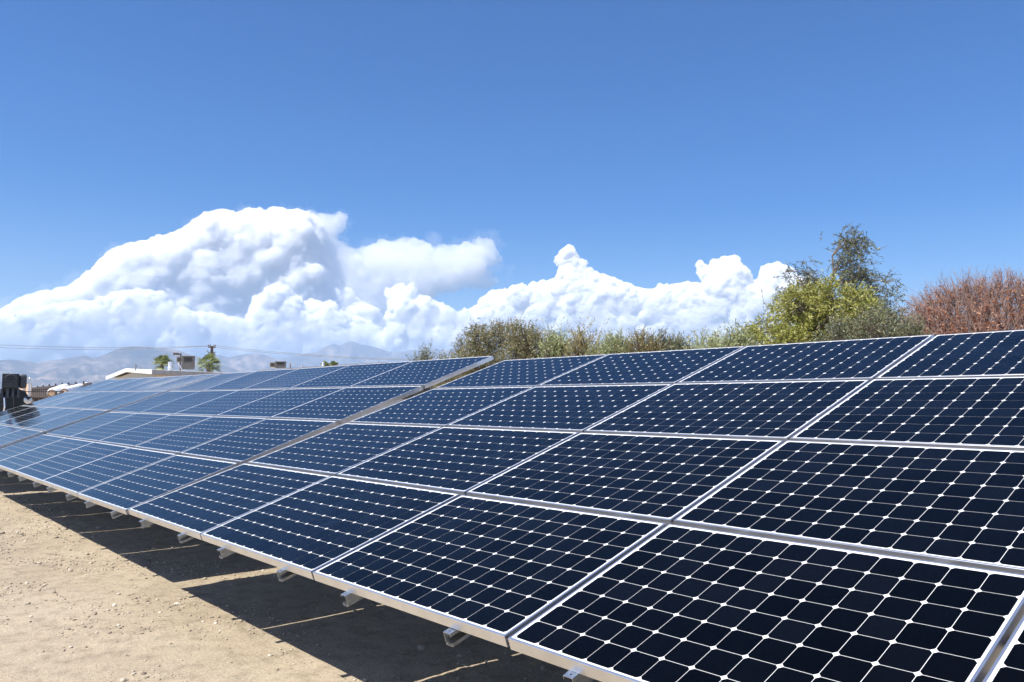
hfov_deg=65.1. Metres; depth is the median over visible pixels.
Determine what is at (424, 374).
solar panel
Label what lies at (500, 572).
solar panel
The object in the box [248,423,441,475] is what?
solar panel
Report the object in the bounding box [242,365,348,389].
solar panel
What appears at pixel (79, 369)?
mountain
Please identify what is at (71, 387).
ribbed pipe
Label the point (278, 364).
rooftop cooler
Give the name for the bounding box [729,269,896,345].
leafy tree
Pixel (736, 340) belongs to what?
shrub
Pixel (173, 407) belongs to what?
solar panel
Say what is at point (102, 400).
solar panel
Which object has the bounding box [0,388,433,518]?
mounting rack
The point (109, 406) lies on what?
solar panel
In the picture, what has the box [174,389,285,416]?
solar panel
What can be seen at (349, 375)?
solar panel
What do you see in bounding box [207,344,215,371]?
utility pole
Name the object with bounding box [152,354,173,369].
palm tree
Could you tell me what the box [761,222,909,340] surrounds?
willow tree
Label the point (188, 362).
rooftop cooler
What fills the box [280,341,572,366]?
mountain
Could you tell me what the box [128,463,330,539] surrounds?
solar panel
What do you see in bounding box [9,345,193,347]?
power cable
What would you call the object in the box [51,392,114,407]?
solar panel
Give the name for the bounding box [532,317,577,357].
shrub
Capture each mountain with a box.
[0,346,241,388]
[200,353,312,371]
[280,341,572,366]
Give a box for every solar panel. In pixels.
[0,406,33,416]
[0,407,47,421]
[0,407,63,425]
[0,426,24,435]
[0,429,43,447]
[0,434,65,460]
[0,438,92,473]
[11,408,83,428]
[14,442,129,483]
[23,392,79,406]
[27,409,107,432]
[36,392,95,406]
[42,447,176,496]
[46,412,135,437]
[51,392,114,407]
[67,391,140,408]
[68,379,121,391]
[69,413,170,441]
[77,455,238,514]
[83,378,140,391]
[88,391,167,411]
[98,415,212,447]
[101,377,162,391]
[111,391,198,412]
[122,375,190,390]
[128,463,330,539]
[134,416,266,454]
[139,390,237,414]
[144,373,220,391]
[172,371,255,390]
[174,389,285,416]
[180,419,337,464]
[201,476,459,579]
[203,368,299,390]
[216,387,345,418]
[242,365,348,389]
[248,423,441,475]
[270,386,422,423]
[290,361,411,388]
[313,495,666,646]
[336,427,578,495]
[349,356,493,388]
[350,387,532,426]
[436,354,607,388]
[447,384,672,432]
[466,433,783,524]
[508,524,1023,681]
[538,346,744,385]
[584,380,869,441]
[674,440,1023,573]
[677,335,933,383]
[790,376,1023,449]
[876,330,1023,378]
[982,615,1023,681]
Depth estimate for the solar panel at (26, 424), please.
15.95 m
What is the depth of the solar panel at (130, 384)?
18.59 m
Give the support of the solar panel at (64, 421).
on the mounting rack
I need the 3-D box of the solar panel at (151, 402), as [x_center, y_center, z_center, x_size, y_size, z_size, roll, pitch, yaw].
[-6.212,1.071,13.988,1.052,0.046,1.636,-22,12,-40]
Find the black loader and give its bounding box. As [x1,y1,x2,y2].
[0,374,65,411]
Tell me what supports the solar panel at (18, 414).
on the mounting rack
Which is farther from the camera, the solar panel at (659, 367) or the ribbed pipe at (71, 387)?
the ribbed pipe at (71, 387)
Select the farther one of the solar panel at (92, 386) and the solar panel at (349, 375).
the solar panel at (92, 386)
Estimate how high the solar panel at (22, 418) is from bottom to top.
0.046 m
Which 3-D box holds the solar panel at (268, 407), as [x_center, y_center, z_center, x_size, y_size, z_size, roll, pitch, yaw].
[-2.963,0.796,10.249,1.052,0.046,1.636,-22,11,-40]
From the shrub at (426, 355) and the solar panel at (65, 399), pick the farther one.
the shrub at (426, 355)
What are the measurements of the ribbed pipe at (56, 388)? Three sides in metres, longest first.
8.036 x 0.713 x 0.429 m
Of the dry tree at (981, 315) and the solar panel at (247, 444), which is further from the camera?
the dry tree at (981, 315)
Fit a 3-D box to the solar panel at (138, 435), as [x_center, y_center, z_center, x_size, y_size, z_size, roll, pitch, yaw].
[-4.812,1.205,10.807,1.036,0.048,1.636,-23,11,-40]
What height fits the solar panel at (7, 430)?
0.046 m
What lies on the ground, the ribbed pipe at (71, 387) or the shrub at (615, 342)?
the shrub at (615, 342)
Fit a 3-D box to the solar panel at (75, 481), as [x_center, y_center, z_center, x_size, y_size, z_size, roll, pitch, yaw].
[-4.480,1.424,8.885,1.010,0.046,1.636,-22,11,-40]
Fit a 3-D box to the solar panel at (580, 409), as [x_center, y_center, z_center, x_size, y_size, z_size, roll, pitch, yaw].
[0.351,0.535,6.404,1.052,0.046,1.549,-20,10,-40]
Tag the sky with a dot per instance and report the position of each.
(277, 176)
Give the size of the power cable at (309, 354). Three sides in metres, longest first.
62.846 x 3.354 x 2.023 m
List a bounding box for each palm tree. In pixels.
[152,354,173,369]
[196,353,221,371]
[329,361,337,365]
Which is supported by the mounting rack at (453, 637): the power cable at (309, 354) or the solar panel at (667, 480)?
the solar panel at (667, 480)
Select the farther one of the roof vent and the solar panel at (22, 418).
the roof vent
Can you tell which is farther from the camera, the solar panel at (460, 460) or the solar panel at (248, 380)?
the solar panel at (248, 380)
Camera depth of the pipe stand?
35.35 m
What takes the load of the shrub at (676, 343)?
on the ground
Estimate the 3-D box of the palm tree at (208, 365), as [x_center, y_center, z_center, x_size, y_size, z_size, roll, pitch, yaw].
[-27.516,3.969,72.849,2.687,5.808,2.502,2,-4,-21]
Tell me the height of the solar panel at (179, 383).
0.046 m
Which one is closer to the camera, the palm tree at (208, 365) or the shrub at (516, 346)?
the shrub at (516, 346)
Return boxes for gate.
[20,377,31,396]
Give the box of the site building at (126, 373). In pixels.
[106,368,221,379]
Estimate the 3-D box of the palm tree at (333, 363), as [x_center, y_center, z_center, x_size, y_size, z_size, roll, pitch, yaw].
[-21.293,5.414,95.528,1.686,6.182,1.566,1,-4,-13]
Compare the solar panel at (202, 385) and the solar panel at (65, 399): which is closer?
the solar panel at (202, 385)
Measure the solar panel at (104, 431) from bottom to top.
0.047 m
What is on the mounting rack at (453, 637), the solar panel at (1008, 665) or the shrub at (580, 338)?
the solar panel at (1008, 665)
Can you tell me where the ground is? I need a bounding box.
[0,470,600,681]
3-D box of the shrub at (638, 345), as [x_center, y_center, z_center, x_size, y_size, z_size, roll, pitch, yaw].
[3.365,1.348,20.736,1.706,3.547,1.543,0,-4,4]
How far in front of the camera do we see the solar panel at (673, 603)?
2.67 m
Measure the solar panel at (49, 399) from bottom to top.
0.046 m
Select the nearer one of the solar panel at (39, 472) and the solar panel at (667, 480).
the solar panel at (667, 480)
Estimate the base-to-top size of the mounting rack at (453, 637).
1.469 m
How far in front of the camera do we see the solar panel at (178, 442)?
9.47 m
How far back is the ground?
5.70 m
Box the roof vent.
[168,362,172,370]
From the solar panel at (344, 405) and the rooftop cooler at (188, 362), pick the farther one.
the rooftop cooler at (188, 362)
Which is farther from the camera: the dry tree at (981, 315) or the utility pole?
the utility pole
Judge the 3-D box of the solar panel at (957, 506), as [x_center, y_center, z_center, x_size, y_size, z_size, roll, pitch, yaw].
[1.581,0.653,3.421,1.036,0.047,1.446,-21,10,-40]
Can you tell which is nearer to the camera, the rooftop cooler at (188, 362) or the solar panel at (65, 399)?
the solar panel at (65, 399)
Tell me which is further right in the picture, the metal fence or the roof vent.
the roof vent
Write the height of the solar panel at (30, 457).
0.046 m
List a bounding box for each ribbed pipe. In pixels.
[47,384,68,396]
[60,382,86,393]
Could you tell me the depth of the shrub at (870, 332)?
17.69 m
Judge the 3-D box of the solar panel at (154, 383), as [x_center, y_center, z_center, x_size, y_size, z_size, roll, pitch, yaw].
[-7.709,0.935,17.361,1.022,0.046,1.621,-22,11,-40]
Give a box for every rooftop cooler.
[177,356,194,369]
[270,361,285,369]
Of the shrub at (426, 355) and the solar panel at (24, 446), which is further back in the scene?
the shrub at (426, 355)
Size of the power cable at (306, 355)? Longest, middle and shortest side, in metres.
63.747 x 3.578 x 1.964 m
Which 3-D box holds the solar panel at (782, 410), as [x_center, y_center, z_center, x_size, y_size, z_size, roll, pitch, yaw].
[1.369,0.447,5.241,1.052,0.047,1.512,-21,10,-40]
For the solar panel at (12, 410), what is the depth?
19.76 m
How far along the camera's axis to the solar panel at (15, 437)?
13.89 m
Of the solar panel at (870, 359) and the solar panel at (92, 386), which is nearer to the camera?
the solar panel at (870, 359)
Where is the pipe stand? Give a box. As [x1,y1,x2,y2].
[31,397,47,401]
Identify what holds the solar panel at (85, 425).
on the mounting rack at (115, 514)
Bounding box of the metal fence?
[31,381,91,402]
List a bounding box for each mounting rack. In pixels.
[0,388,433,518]
[139,519,592,681]
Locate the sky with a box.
[0,0,1023,362]
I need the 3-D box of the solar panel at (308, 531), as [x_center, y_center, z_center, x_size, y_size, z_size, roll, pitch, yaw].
[-1.174,1.111,5.027,1.010,0.046,1.549,-21,10,-40]
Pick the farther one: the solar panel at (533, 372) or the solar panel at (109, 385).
the solar panel at (109, 385)
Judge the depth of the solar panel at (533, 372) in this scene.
8.21 m
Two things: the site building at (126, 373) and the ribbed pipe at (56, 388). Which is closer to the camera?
the ribbed pipe at (56, 388)
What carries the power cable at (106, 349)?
attached to the utility pole
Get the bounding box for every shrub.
[406,338,441,387]
[432,314,548,388]
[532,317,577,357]
[548,302,613,356]
[579,327,634,355]
[623,326,673,352]
[633,326,694,350]
[680,318,766,348]
[795,294,938,342]
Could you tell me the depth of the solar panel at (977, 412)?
4.20 m
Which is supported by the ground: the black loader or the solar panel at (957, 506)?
the black loader
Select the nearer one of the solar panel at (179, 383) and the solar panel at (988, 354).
the solar panel at (988, 354)
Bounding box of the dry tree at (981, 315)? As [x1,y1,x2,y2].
[888,262,1023,335]
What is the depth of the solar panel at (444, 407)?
7.51 m
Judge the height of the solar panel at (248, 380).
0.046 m
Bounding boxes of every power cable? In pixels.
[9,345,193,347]
[19,346,202,349]
[216,347,499,360]
[221,346,412,359]
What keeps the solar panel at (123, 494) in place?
on the mounting rack at (115, 514)
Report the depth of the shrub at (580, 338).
21.73 m

